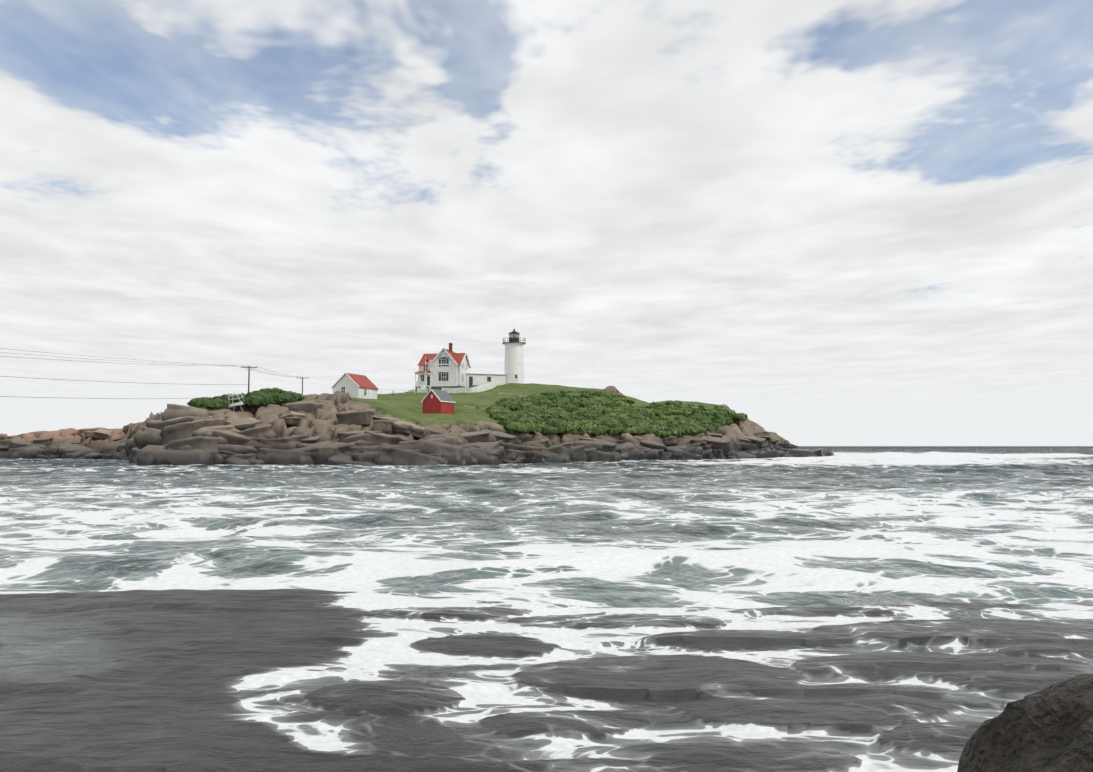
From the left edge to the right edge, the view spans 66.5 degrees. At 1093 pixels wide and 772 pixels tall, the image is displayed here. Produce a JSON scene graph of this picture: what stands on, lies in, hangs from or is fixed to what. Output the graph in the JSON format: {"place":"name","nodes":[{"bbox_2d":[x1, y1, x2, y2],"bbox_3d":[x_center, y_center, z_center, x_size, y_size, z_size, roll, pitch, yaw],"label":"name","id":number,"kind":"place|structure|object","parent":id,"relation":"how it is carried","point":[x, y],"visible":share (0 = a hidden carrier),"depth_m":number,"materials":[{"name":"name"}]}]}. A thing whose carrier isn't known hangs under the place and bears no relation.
{"place":"outdoors","nodes":[
{"label":"outdoors","id":0,"kind":"place"},
{"bbox_2d":[0,383,804,450],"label":"island terrain","id":1,"kind":"structure","parent":0,"point":[470,414],"depth_m":138.61,"materials":[{"name":"green plant"}]},
{"bbox_2d":[228,391,244,410],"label":"wooden stand","id":2,"kind":"object","parent":1,"relation":"on","point":[240,403],"visible":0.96,"depth_m":125.58,"materials":[{"name":"white wood"}]},
{"bbox_2d":[241,366,308,394],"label":"utility poles","id":3,"kind":"object","parent":1,"relation":"on","point":[246,367],"visible":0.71,"depth_m":138.82,"materials":[{"name":"brown wood"}]},
{"bbox_2d":[0,348,410,398],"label":"overhead wires","id":4,"kind":"object","parent":3,"relation":"attached to","point":[129,382],"visible":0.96,"depth_m":105.92,"materials":[{"name":"black metal"}]},
{"bbox_2d":[331,373,378,398],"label":"workshop shed","id":5,"kind":"structure","parent":1,"relation":"on","point":[358,386],"depth_m":150.74,"materials":[{"name":"white paint"}]},
{"bbox_2d":[0,401,833,465],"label":"shore blocks","id":6,"kind":"structure","parent":1,"relation":"on","point":[176,434],"depth_m":117.26,"materials":[{"name":"brown stone"}]},
{"bbox_2d":[425,357,425,387],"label":"flagpole","id":7,"kind":"object","parent":1,"relation":"on","point":[425,372],"visible":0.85,"depth_m":175.24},
{"bbox_2d":[381,384,477,394],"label":"picket fence","id":8,"kind":"object","parent":1,"relation":"on","point":[448,390],"visible":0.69,"depth_m":172.36,"materials":[{"name":"white wood"}]},
{"bbox_2d":[421,389,455,413],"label":"oil house","id":9,"kind":"structure","parent":1,"relation":"on","point":[438,401],"depth_m":135.79,"materials":[{"name":"red brick"}]},
{"bbox_2d":[415,343,470,389],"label":"keepers house","id":10,"kind":"structure","parent":1,"relation":"on","point":[449,368],"depth_m":181.15,"materials":[{"name":"white paint"}]},
{"bbox_2d":[187,387,747,437],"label":"shrubs","id":11,"kind":"object","parent":1,"relation":"on","point":[544,413],"visible":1,"depth_m":159.34,"materials":[{"name":"green plant"}]},
{"bbox_2d":[471,381,499,392],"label":"white picket fence","id":12,"kind":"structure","parent":1,"relation":"on","point":[487,386],"depth_m":179.22,"materials":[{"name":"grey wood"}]},
{"bbox_2d":[466,373,505,387],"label":"covered walkway","id":13,"kind":"structure","parent":1,"relation":"on","point":[475,379],"depth_m":186.43,"materials":[{"name":"white paint"}]},
{"bbox_2d":[502,329,525,383],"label":"lighthouse tower","id":14,"kind":"structure","parent":1,"relation":"on","point":[514,362],"depth_m":188.44,"materials":[{"name":"white paint"}]},
{"bbox_2d":[514,372,517,379],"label":"window","id":15,"kind":"structure","parent":14,"relation":"attached to","point":[515,375],"depth_m":187.63,"materials":[{"name":"white glass"}]},
{"bbox_2d":[0,589,1092,771],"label":"foreshore","id":16,"kind":"structure","parent":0,"point":[234,680],"depth_m":7.56,"materials":[{"name":"grey liquid"}]},
{"bbox_2d":[957,674,1092,771],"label":"corner boulder","id":17,"kind":"object","parent":16,"relation":"on","point":[1049,729],"visible":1,"depth_m":3.14,"materials":[{"name":"grey stone"}]},
{"bbox_2d":[0,446,1092,608],"bbox_3d":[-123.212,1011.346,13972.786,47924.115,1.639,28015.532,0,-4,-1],"label":"sea","id":18,"kind":"structure","parent":0,"point":[844,526],"depth_m":26.26,"materials":[{"name":"white liquid"}]},
{"bbox_2d":[0,0,1092,445],"label":"sky","id":19,"kind":"structure","parent":0,"point":[819,222],"materials":[{"name":"white"}]}
]}

